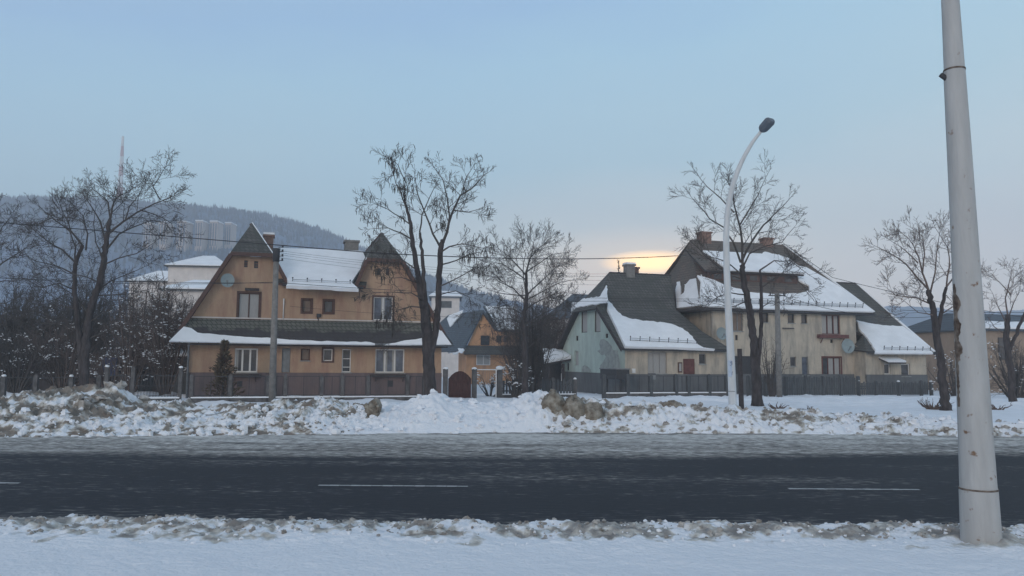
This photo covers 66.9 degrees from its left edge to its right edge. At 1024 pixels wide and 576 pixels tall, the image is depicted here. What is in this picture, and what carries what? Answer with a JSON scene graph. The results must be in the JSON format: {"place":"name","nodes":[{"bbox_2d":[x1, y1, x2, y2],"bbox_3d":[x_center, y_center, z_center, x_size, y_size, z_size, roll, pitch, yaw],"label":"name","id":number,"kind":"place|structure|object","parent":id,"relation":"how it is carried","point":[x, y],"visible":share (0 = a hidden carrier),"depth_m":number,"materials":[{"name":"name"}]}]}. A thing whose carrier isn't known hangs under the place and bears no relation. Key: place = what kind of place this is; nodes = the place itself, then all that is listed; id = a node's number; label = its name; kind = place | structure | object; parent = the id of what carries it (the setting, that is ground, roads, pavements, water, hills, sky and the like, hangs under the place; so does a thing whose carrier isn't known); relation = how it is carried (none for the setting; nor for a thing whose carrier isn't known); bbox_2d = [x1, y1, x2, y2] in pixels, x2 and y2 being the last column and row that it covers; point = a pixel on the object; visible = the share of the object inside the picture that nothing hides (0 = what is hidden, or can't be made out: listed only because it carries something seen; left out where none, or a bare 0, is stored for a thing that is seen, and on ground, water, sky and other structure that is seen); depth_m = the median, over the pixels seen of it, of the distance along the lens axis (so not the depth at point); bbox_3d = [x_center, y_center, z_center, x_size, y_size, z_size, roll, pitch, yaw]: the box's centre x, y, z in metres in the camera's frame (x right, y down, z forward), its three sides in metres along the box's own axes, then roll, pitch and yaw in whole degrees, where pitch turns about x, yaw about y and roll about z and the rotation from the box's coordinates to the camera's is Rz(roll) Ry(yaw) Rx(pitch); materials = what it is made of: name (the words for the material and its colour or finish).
{"place":"outdoors","nodes":[
{"label":"outdoors","id":0,"kind":"place"},
{"bbox_2d":[0,222,369,252],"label":"cable","id":1,"kind":"object","parent":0,"point":[185,237],"visible":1,"depth_m":33.33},
{"bbox_2d":[0,193,551,362],"bbox_3d":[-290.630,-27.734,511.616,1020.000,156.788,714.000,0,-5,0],"label":"hill","id":2,"kind":"structure","parent":0,"point":[250,213],"depth_m":478.71,"materials":[{"name":"plant"}]},
{"bbox_2d":[116,136,123,199],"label":"radio mast","id":3,"kind":"object","parent":2,"relation":"on","point":[121,159],"visible":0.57,"depth_m":712.91,"materials":[{"name":"metal"}]},
{"bbox_2d":[143,222,157,248],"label":"tower block","id":4,"kind":"structure","parent":2,"relation":"on","point":[149,237],"depth_m":414.08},
{"bbox_2d":[157,221,173,249],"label":"tower block","id":5,"kind":"structure","parent":2,"relation":"on","point":[163,243],"depth_m":418.14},
{"bbox_2d":[176,220,193,251],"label":"tower block","id":6,"kind":"structure","parent":2,"relation":"on","point":[184,244],"depth_m":420.21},
{"bbox_2d":[194,220,209,251],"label":"tower block","id":7,"kind":"structure","parent":2,"relation":"on","point":[201,227],"depth_m":426.47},
{"bbox_2d":[209,220,223,249],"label":"tower block","id":8,"kind":"structure","parent":2,"relation":"on","point":[216,229],"depth_m":433.12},
{"bbox_2d":[224,222,236,248],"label":"tower block","id":9,"kind":"structure","parent":2,"relation":"on","point":[230,230],"depth_m":448.09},
{"bbox_2d":[0,432,1023,527],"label":"road","id":10,"kind":"structure","parent":0,"point":[522,477],"depth_m":14.69,"materials":[{"name":"asphalt"}]},
{"bbox_2d":[0,482,918,489],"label":"lane marking","id":11,"kind":"object","parent":10,"relation":"on","point":[467,486],"visible":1,"depth_m":13.55,"materials":[{"name":"paint"}]},
{"bbox_2d":[0,513,1023,575],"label":"snow verge","id":12,"kind":"structure","parent":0,"point":[160,551],"depth_m":8.58,"materials":[{"name":"snow"}]},
{"bbox_2d":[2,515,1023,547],"bbox_3d":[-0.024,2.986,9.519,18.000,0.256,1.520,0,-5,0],"label":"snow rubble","id":13,"kind":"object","parent":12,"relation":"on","point":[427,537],"visible":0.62,"depth_m":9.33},
{"bbox_2d":[938,0,1001,544],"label":"tram pole","id":14,"kind":"object","parent":12,"relation":"on","point":[979,512],"visible":0.91,"depth_m":9.15,"materials":[{"name":"paint"}]},
{"bbox_2d":[0,0,1023,311],"label":"sky","id":15,"kind":"structure","parent":0,"point":[587,113],"materials":[{"name":"blue"}]},
{"bbox_2d":[6,386,1023,428],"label":"snowy lawn","id":16,"kind":"structure","parent":0,"point":[872,405],"depth_m":36.11,"materials":[{"name":"snow"}]},
{"bbox_2d":[0,325,58,392],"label":"bare shrub","id":17,"kind":"object","parent":16,"relation":"on","point":[13,385],"visible":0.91,"depth_m":43.49,"materials":[{"name":"plant"}]},
{"bbox_2d":[0,193,60,330],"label":"bare tree","id":18,"kind":"object","parent":16,"relation":"on","point":[22,280],"visible":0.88,"depth_m":36.06,"materials":[{"name":"brown plant"}]},
{"bbox_2d":[0,345,68,390],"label":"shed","id":19,"kind":"structure","parent":16,"relation":"on","point":[47,385],"depth_m":50.18,"materials":[{"name":"grey wood"}]},
{"bbox_2d":[0,271,73,382],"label":"bare shrub","id":20,"kind":"object","parent":16,"relation":"on","point":[16,304],"visible":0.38,"depth_m":49.46,"materials":[{"name":"plant"}]},
{"bbox_2d":[0,374,100,396],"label":"fence","id":21,"kind":"object","parent":16,"relation":"on","point":[35,383],"visible":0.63,"depth_m":34.27,"materials":[{"name":"concrete"}]},
{"bbox_2d":[15,317,114,387],"bbox_3d":[-25.971,3.829,44.957,6.147,4.678,4.269,0,-5,0],"label":"bare shrub","id":22,"kind":"object","parent":16,"relation":"on","point":[49,368],"visible":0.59,"depth_m":44.66,"materials":[{"name":"plant"}]},
{"bbox_2d":[0,383,137,436],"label":"snow bank","id":23,"kind":"structure","parent":16,"relation":"on","point":[68,395],"depth_m":23.30,"materials":[{"name":"snow"}]},
{"bbox_2d":[0,379,149,420],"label":"snow rubble","id":24,"kind":"object","parent":23,"relation":"on","point":[84,403],"visible":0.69,"depth_m":23.91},
{"bbox_2d":[15,265,144,385],"bbox_3d":[-27.432,2.458,50.011,8.608,8.445,6.709,3,-6,-27],"label":"bare shrub","id":25,"kind":"object","parent":16,"relation":"on","point":[95,324],"visible":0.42,"depth_m":49.38,"materials":[{"name":"plant"}]},
{"bbox_2d":[0,147,202,385],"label":"bare tree","id":26,"kind":"object","parent":16,"relation":"on","point":[83,346],"visible":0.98,"depth_m":35.15,"materials":[{"name":"brown plant"}]},
{"bbox_2d":[72,347,137,390],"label":"bare shrub","id":27,"kind":"object","parent":16,"relation":"on","point":[101,371],"visible":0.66,"depth_m":40.63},
{"bbox_2d":[92,264,178,391],"bbox_3d":[-22.614,2.406,45.935,5.080,7.633,4.242,-3,-6,29],"label":"bare shrub","id":28,"kind":"object","parent":16,"relation":"on","point":[126,349],"visible":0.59,"depth_m":45.73,"materials":[{"name":"plant"}]},
{"bbox_2d":[104,365,182,401],"bbox_3d":[-16.924,4.525,35.587,3.312,1.978,0.206,2,-6,-17],"label":"fence","id":29,"kind":"object","parent":16,"relation":"on","point":[132,382],"visible":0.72,"depth_m":35.68,"materials":[{"name":"concrete"}]},
{"bbox_2d":[107,266,197,381],"bbox_3d":[-21.910,2.699,48.957,7.869,8.137,5.781,0,-5,0],"label":"bare shrub","id":30,"kind":"object","parent":16,"relation":"on","point":[167,296],"visible":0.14,"depth_m":48.77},
{"bbox_2d":[123,287,192,394],"bbox_3d":[-19.555,2.958,43.889,4.551,6.374,3.832,0,-5,0],"label":"bare shrub","id":31,"kind":"object","parent":16,"relation":"on","point":[163,358],"visible":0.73,"depth_m":43.63,"materials":[{"name":"plant"}]},
{"bbox_2d":[138,348,187,393],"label":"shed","id":32,"kind":"structure","parent":16,"relation":"on","point":[175,389],"depth_m":46.80,"materials":[{"name":"grey wood"}]},
{"bbox_2d":[60,394,364,435],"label":"snow bank","id":33,"kind":"structure","parent":16,"relation":"on","point":[178,408],"depth_m":23.48,"materials":[{"name":"snow"}]},
{"bbox_2d":[202,339,245,396],"bbox_3d":[-14.472,4.153,38.952,2.167,3.186,1.709,0,-5,0],"label":"conifer","id":34,"kind":"object","parent":16,"relation":"on","point":[224,356],"visible":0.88,"depth_m":38.84,"materials":[{"name":"green plant"}]},
{"bbox_2d":[268,246,283,401],"bbox_3d":[-11.478,1.726,37.469,0.503,7.686,0.387,-3,-6,30],"label":"utility pole","id":35,"kind":"object","parent":16,"relation":"on","point":[273,346],"visible":0.91,"depth_m":37.37,"materials":[{"name":"concrete"}]},
{"bbox_2d":[5,278,208,282],"bbox_3d":[-20.010,-0.432,37.690,17.099,0.299,0.023,0,-5,0],"label":"cable","id":36,"kind":"object","parent":35,"relation":"attached to","point":[132,281],"visible":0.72,"depth_m":37.67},
{"bbox_2d":[0,277,268,283],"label":"cable","id":37,"kind":"object","parent":35,"relation":"attached to","point":[144,283],"visible":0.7,"depth_m":37.67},
{"bbox_2d":[278,282,484,294],"bbox_3d":[-6.440,0.063,40.415,11.307,0.099,0.024,3,-6,-29],"label":"cable","id":38,"kind":"object","parent":35,"relation":"attached to","point":[369,288],"visible":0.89,"depth_m":39.76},
{"bbox_2d":[284,255,624,280],"bbox_3d":[-2.337,-0.926,42.017,20.058,0.505,0.011,3,-6,-25],"label":"cable","id":39,"kind":"object","parent":35,"relation":"attached to","point":[487,276],"visible":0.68,"depth_m":42.90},
{"bbox_2d":[189,373,423,402],"bbox_3d":[-9.710,4.968,37.767,11.171,1.609,0.180,2,-6,-17],"label":"fence","id":40,"kind":"object","parent":16,"relation":"on","point":[258,398],"visible":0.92,"depth_m":37.46,"materials":[{"name":"wood"}]},
{"bbox_2d":[169,222,453,397],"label":"house","id":41,"kind":"structure","parent":16,"relation":"on","point":[318,340],"depth_m":42.72,"materials":[{"name":"paint"}]},
{"bbox_2d":[221,273,234,286],"bbox_3d":[-15.158,-0.408,41.324,0.572,0.760,0.728,-2,-6,20],"label":"satellite dish","id":42,"kind":"object","parent":41,"relation":"attached to","point":[227,278],"visible":0.93,"depth_m":41.37,"materials":[{"name":"paint"}]},
{"bbox_2d":[234,348,257,371],"bbox_3d":[-14.338,3.904,41.813,1.177,1.291,0.070,2,-6,-17],"label":"window","id":43,"kind":"structure","parent":41,"relation":"in","point":[246,359],"depth_m":41.82,"materials":[{"name":"glass"}]},
{"bbox_2d":[236,291,261,319],"bbox_3d":[-14.272,0.986,42.042,1.270,1.604,0.180,2,-6,-17],"label":"window","id":44,"kind":"structure","parent":41,"relation":"in","point":[248,306],"depth_m":42.09,"materials":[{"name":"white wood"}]},
{"bbox_2d":[282,348,289,371],"bbox_3d":[-12.371,3.960,42.418,0.426,1.298,0.040,2,-6,-17],"label":"shuttered door","id":45,"kind":"structure","parent":41,"relation":"in","point":[285,351],"depth_m":42.41,"materials":[{"name":"metal"}]},
{"bbox_2d":[301,349,309,359],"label":"window","id":46,"kind":"structure","parent":41,"relation":"in","point":[305,353],"depth_m":42.75,"materials":[{"name":"brown wood"}]},
{"bbox_2d":[300,298,312,313],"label":"window","id":47,"kind":"structure","parent":41,"relation":"in","point":[307,303],"depth_m":42.95,"materials":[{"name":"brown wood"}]},
{"bbox_2d":[321,347,333,362],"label":"window","id":48,"kind":"structure","parent":41,"relation":"in","point":[327,357],"depth_m":43.04,"materials":[{"name":"glass"}]},
{"bbox_2d":[322,299,334,314],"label":"window","id":49,"kind":"structure","parent":41,"relation":"in","point":[329,305],"depth_m":43.29,"materials":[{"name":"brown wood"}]},
{"bbox_2d":[341,349,351,372],"bbox_3d":[-9.251,4.083,43.288,0.593,1.338,0.210,2,-6,-17],"label":"window","id":50,"kind":"structure","parent":41,"relation":"in","point":[346,353],"depth_m":43.37,"materials":[{"name":"white paint"}]},
{"bbox_2d":[372,295,394,320],"bbox_3d":[-7.341,1.178,44.158,1.270,1.505,0.180,2,-6,-17],"label":"window","id":51,"kind":"structure","parent":41,"relation":"in","point":[378,303],"depth_m":44.17,"materials":[{"name":"glass"}]},
{"bbox_2d":[374,349,404,373],"bbox_3d":[-6.937,4.163,43.992,1.755,1.387,0.210,2,-6,-17],"label":"window","id":52,"kind":"structure","parent":41,"relation":"in","point":[396,366],"depth_m":44.06,"materials":[{"name":"glass"}]},
{"bbox_2d":[351,143,501,394],"bbox_3d":[-3.897,-0.712,34.608,7.170,12.236,4.413,1,-5,-5],"label":"bare tree","id":53,"kind":"object","parent":16,"relation":"on","point":[429,338],"visible":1,"depth_m":34.43,"materials":[{"name":"brown plant"}]},
{"bbox_2d":[358,390,546,433],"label":"snow bank","id":54,"kind":"structure","parent":16,"relation":"on","point":[534,419],"depth_m":24.15,"materials":[{"name":"snow"}]},
{"bbox_2d":[363,398,381,418],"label":"snow slab","id":55,"kind":"structure","parent":54,"relation":"on","point":[373,406],"depth_m":24.14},
{"bbox_2d":[443,367,476,397],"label":"gate","id":56,"kind":"structure","parent":16,"relation":"on","point":[457,384],"depth_m":39.99,"materials":[{"name":"wood"}]},
{"bbox_2d":[477,366,503,397],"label":"gate","id":57,"kind":"structure","parent":16,"relation":"on","point":[499,382],"depth_m":40.56,"materials":[{"name":"white paint"}]},
{"bbox_2d":[477,372,505,396],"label":"bare shrub","id":58,"kind":"object","parent":16,"relation":"on","point":[491,384],"visible":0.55,"depth_m":42.54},
{"bbox_2d":[0,388,1023,437],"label":"snow rubble","id":59,"kind":"object","parent":16,"relation":"on","point":[332,428],"visible":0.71,"depth_m":23.39,"materials":[{"name":"snow"}]},
{"bbox_2d":[503,359,532,397],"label":"bare shrub","id":60,"kind":"object","parent":16,"relation":"on","point":[515,394],"visible":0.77,"depth_m":40.65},
{"bbox_2d":[479,279,558,381],"bbox_3d":[0.720,3.587,60.005,7.252,8.620,5.827,0,-5,0],"label":"bare shrub","id":61,"kind":"object","parent":16,"relation":"on","point":[506,344],"visible":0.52,"depth_m":59.59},
{"bbox_2d":[464,215,589,392],"bbox_3d":[0.741,1.035,40.028,6.728,9.706,4.484,0,-5,0],"label":"bare tree","id":62,"kind":"object","parent":16,"relation":"on","point":[525,376],"visible":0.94,"depth_m":39.95,"materials":[{"name":"brown plant"}]},
{"bbox_2d":[500,286,569,391],"bbox_3d":[1.203,2.979,42.728,3.976,6.216,3.735,-3,-7,36],"label":"bare shrub","id":63,"kind":"object","parent":16,"relation":"on","point":[537,375],"visible":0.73,"depth_m":42.71,"materials":[{"name":"plant"}]},
{"bbox_2d":[502,377,576,397],"bbox_3d":[1.389,5.602,42.703,4.652,1.428,0.212,2,-6,-17],"label":"fence","id":64,"kind":"object","parent":16,"relation":"on","point":[552,384],"visible":0.4,"depth_m":42.95,"materials":[{"name":"wood"}]},
{"bbox_2d":[499,271,581,388],"bbox_3d":[2.861,3.351,61.836,8.648,9.464,6.716,0,-5,0],"label":"bare shrub","id":65,"kind":"object","parent":16,"relation":"on","point":[555,324],"visible":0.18,"depth_m":61.52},
{"bbox_2d":[541,389,565,413],"bbox_3d":[1.337,3.827,24.741,0.927,1.230,0.748,0,-5,0],"label":"snow clod","id":66,"kind":"object","parent":16,"relation":"on","point":[553,401],"visible":0.61,"depth_m":24.51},
{"bbox_2d":[563,394,584,419],"bbox_3d":[1.950,3.917,24.635,0.870,1.114,0.818,0,-5,0],"label":"snow clod","id":67,"kind":"object","parent":16,"relation":"on","point":[574,406],"visible":0.73,"depth_m":24.36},
{"bbox_2d":[583,402,604,419],"bbox_3d":[2.578,4.030,24.533,0.749,0.838,0.787,0,-5,0],"label":"snow clod","id":68,"kind":"object","parent":16,"relation":"on","point":[593,410],"visible":0.68,"depth_m":24.30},
{"bbox_2d":[599,368,629,390],"bbox_3d":[6.266,5.821,47.363,0.950,1.833,2.500,2,-6,-17],"label":"cabinet","id":69,"kind":"object","parent":16,"relation":"on","point":[618,373],"visible":0.73,"depth_m":46.40,"materials":[{"name":"metal"}]},
{"bbox_2d":[602,374,727,397],"bbox_3d":[9.197,5.885,46.023,8.322,1.599,0.200,2,-6,-17],"label":"fence","id":70,"kind":"object","parent":16,"relation":"on","point":[626,392],"visible":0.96,"depth_m":45.81,"materials":[{"name":"grey wood"}]},
{"bbox_2d":[737,349,743,408],"bbox_3d":[8.797,3.674,29.793,0.228,2.672,0.199,0,-5,0],"label":"utility pole","id":71,"kind":"object","parent":16,"relation":"on","point":[740,379],"visible":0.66,"depth_m":29.74,"materials":[{"name":"grey wood"}]},
{"bbox_2d":[556,231,935,394],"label":"terraced house","id":72,"kind":"structure","parent":16,"relation":"on","point":[661,329],"depth_m":53.65,"materials":[{"name":"beige paint"}]},
{"bbox_2d":[543,348,570,389],"bbox_3d":[3.017,6.066,57.516,2.094,3.191,2.320,2,-6,-17],"label":"porch","id":73,"kind":"object","parent":72,"relation":"attached to","point":[556,366],"visible":0.64,"depth_m":57.54,"materials":[{"name":"grey wood"}]},
{"bbox_2d":[582,311,586,332],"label":"window","id":74,"kind":"structure","parent":72,"relation":"in","point":[584,314],"depth_m":54.98,"materials":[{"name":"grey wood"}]},
{"bbox_2d":[595,311,600,331],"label":"window","id":75,"kind":"structure","parent":72,"relation":"in","point":[597,318],"depth_m":52.75,"materials":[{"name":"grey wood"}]},
{"bbox_2d":[648,352,665,372],"bbox_3d":[9.140,4.726,48.935,1.320,1.325,0.051,2,-6,-17],"label":"window","id":76,"kind":"structure","parent":72,"relation":"in","point":[656,360],"depth_m":48.95,"materials":[{"name":"white glass"}]},
{"bbox_2d":[683,359,693,373],"bbox_3d":[11.274,5.714,49.460,0.822,2.369,0.070,2,-6,-17],"label":"door","id":77,"kind":"structure","parent":72,"relation":"in","point":[688,364],"depth_m":49.49,"materials":[{"name":"red paint"}]},
{"bbox_2d":[716,327,725,339],"bbox_3d":[13.862,3.002,51.186,0.607,0.840,0.701,-3,-6,29],"label":"satellite dish","id":78,"kind":"object","parent":72,"relation":"attached to","point":[721,333],"visible":0.96,"depth_m":51.23,"materials":[{"name":"paint"}]},
{"bbox_2d":[733,313,743,331],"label":"window","id":79,"kind":"structure","parent":72,"relation":"in","point":[737,325],"depth_m":52.30,"materials":[{"name":"glass"}]},
{"bbox_2d":[735,356,750,373],"bbox_3d":[15.494,5.873,52.004,1.465,2.590,0.070,2,-6,-17],"label":"door","id":80,"kind":"structure","parent":72,"relation":"in","point":[745,359],"depth_m":52.10,"materials":[{"name":"metal"}]},
{"bbox_2d":[802,357,807,373],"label":"window","id":81,"kind":"structure","parent":72,"relation":"in","point":[804,359],"depth_m":53.58,"materials":[{"name":"glass"}]},
{"bbox_2d":[821,315,841,334],"bbox_3d":[22.363,2.599,54.396,1.653,1.397,0.210,2,-6,-17],"label":"window","id":82,"kind":"structure","parent":72,"relation":"in","point":[830,323],"depth_m":54.48,"materials":[{"name":"glass"}]},
{"bbox_2d":[821,356,842,373],"bbox_3d":[22.302,5.516,54.126,1.703,1.499,0.180,2,-6,-17],"label":"window","id":83,"kind":"structure","parent":72,"relation":"in","point":[829,365],"depth_m":54.20,"materials":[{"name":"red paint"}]},
{"bbox_2d":[842,339,854,352],"bbox_3d":[23.380,4.033,53.914,0.664,1.000,0.664,-4,-7,42],"label":"satellite dish","id":84,"kind":"object","parent":72,"relation":"attached to","point":[848,345],"visible":1,"depth_m":53.97,"materials":[{"name":"paint"}]},
{"bbox_2d":[901,364,911,376],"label":"window","id":85,"kind":"structure","parent":72,"relation":"in","point":[904,367],"depth_m":54.56,"materials":[{"name":"white paint"}]},
{"bbox_2d":[723,118,774,404],"bbox_3d":[8.660,-0.875,28.155,1.913,10.704,0.554,-1,-5,12],"label":"street lamp","id":86,"kind":"object","parent":16,"relation":"on","point":[766,124],"visible":0.95,"depth_m":28.08,"materials":[{"name":"metal"}]},
{"bbox_2d":[668,148,834,405],"bbox_3d":[10.308,-0.352,33.152,7.495,10.882,4.824,0,-5,0],"label":"bare tree","id":87,"kind":"object","parent":16,"relation":"on","point":[755,362],"visible":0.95,"depth_m":32.96,"materials":[{"name":"brown plant"}]},
{"bbox_2d":[768,292,784,396],"bbox_3d":[15.598,3.406,45.391,1.000,6.351,0.338,0,-5,0],"label":"utility pole","id":88,"kind":"object","parent":16,"relation":"on","point":[778,356],"visible":0.78,"depth_m":45.26,"materials":[{"name":"metal"}]},
{"bbox_2d":[779,294,952,317],"bbox_3d":[22.789,1.201,47.861,14.991,1.228,0.026,2,-6,-17],"label":"cable","id":89,"kind":"object","parent":88,"relation":"attached to","point":[866,315],"visible":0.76,"depth_m":47.49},
{"bbox_2d":[761,337,792,396],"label":"bare shrub","id":90,"kind":"object","parent":16,"relation":"on","point":[771,390],"visible":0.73,"depth_m":46.68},
{"bbox_2d":[545,391,1023,436],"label":"snow bank","id":91,"kind":"structure","parent":16,"relation":"on","point":[656,419],"depth_m":24.30,"materials":[{"name":"snow"}]},
{"bbox_2d":[662,400,682,407],"bbox_3d":[5.230,3.868,25.364,0.681,0.409,0.467,0,-5,0],"label":"snow clod","id":92,"kind":"object","parent":91,"relation":"on","point":[675,404],"visible":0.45,"depth_m":25.23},
{"bbox_2d":[746,375,860,396],"bbox_3d":[18.525,6.263,49.069,8.412,1.549,0.160,2,-6,-17],"label":"fence","id":93,"kind":"object","parent":16,"relation":"on","point":[851,388],"visible":0.68,"depth_m":49.25,"materials":[{"name":"grey wood"}]},
{"bbox_2d":[858,380,932,395],"bbox_3d":[25.285,6.666,51.115,6.106,1.228,0.212,2,-6,-17],"label":"fence","id":94,"kind":"object","parent":16,"relation":"on","point":[898,388],"visible":0.98,"depth_m":51.12,"materials":[{"name":"grey wood"}]},
{"bbox_2d":[860,206,992,410],"bbox_3d":[16.438,0.829,30.913,5.541,8.314,3.581,0,-5,0],"label":"bare tree","id":95,"kind":"object","parent":16,"relation":"on","point":[944,400],"visible":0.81,"depth_m":30.95,"materials":[{"name":"brown plant"}]},
{"bbox_2d":[917,397,953,409],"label":"bare shrub","id":96,"kind":"object","parent":16,"relation":"on","point":[931,407],"visible":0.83,"depth_m":31.19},
{"bbox_2d":[926,350,955,395],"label":"bare shrub","id":97,"kind":"object","parent":16,"relation":"on","point":[953,392],"visible":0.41,"depth_m":49.62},
{"bbox_2d":[908,313,1023,392],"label":"house","id":98,"kind":"structure","parent":16,"relation":"on","point":[922,330],"depth_m":62.81,"materials":[{"name":"beige paint"}]},
{"bbox_2d":[998,338,1009,359],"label":"window","id":99,"kind":"structure","parent":98,"relation":"in","point":[1000,341],"depth_m":60.23,"materials":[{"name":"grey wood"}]},
{"bbox_2d":[981,258,1023,401],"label":"bare tree","id":100,"kind":"object","parent":16,"relation":"on","point":[1008,348],"visible":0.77,"depth_m":36.91,"materials":[{"name":"brown plant"}]},
{"bbox_2d":[987,337,1023,397],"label":"bare shrub","id":101,"kind":"object","parent":16,"relation":"on","point":[1019,381],"visible":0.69,"depth_m":46.66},
{"bbox_2d":[370,252,685,258],"bbox_3d":[2.282,-1.764,40.341,21.835,1.957,0.040,5,-7,-40],"label":"cable","id":102,"kind":"object","parent":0,"point":[531,258],"visible":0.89,"depth_m":39.43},
{"bbox_2d":[884,306,1023,326],"bbox_3d":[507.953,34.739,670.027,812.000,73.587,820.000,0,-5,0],"label":"hill","id":103,"kind":"structure","parent":0,"point":[906,320],"depth_m":722.62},
{"label":"ground","id":104,"kind":"structure","parent":0,"visible":0},
{"bbox_2d":[127,271,167,335],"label":"house","id":105,"kind":"structure","parent":104,"relation":"on","point":[165,274],"depth_m":120.72,"materials":[{"name":"paint"}]},
{"bbox_2d":[159,280,210,319],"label":"house","id":106,"kind":"structure","parent":104,"relation":"on","point":[197,289],"depth_m":72.61,"materials":[{"name":"paint"}]},
{"bbox_2d":[164,256,222,284],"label":"house","id":107,"kind":"structure","parent":104,"relation":"on","point":[201,268],"depth_m":90.85,"materials":[{"name":"paint"}]},
{"bbox_2d":[429,291,462,376],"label":"house","id":108,"kind":"structure","parent":104,"relation":"on","point":[450,301],"depth_m":105.27,"materials":[{"name":"paint"}]},
{"bbox_2d":[440,306,520,383],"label":"house","id":109,"kind":"structure","parent":104,"relation":"on","point":[471,355],"depth_m":74.14,"materials":[{"name":"orange paint"}]},
{"bbox_2d":[476,355,489,364],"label":"window","id":110,"kind":"structure","parent":109,"relation":"in","point":[480,359],"depth_m":73.84,"materials":[{"name":"glass"}]},
{"bbox_2d":[546,294,587,380],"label":"house","id":111,"kind":"structure","parent":104,"relation":"on","point":[572,296],"depth_m":75.58,"materials":[{"name":"paint"}]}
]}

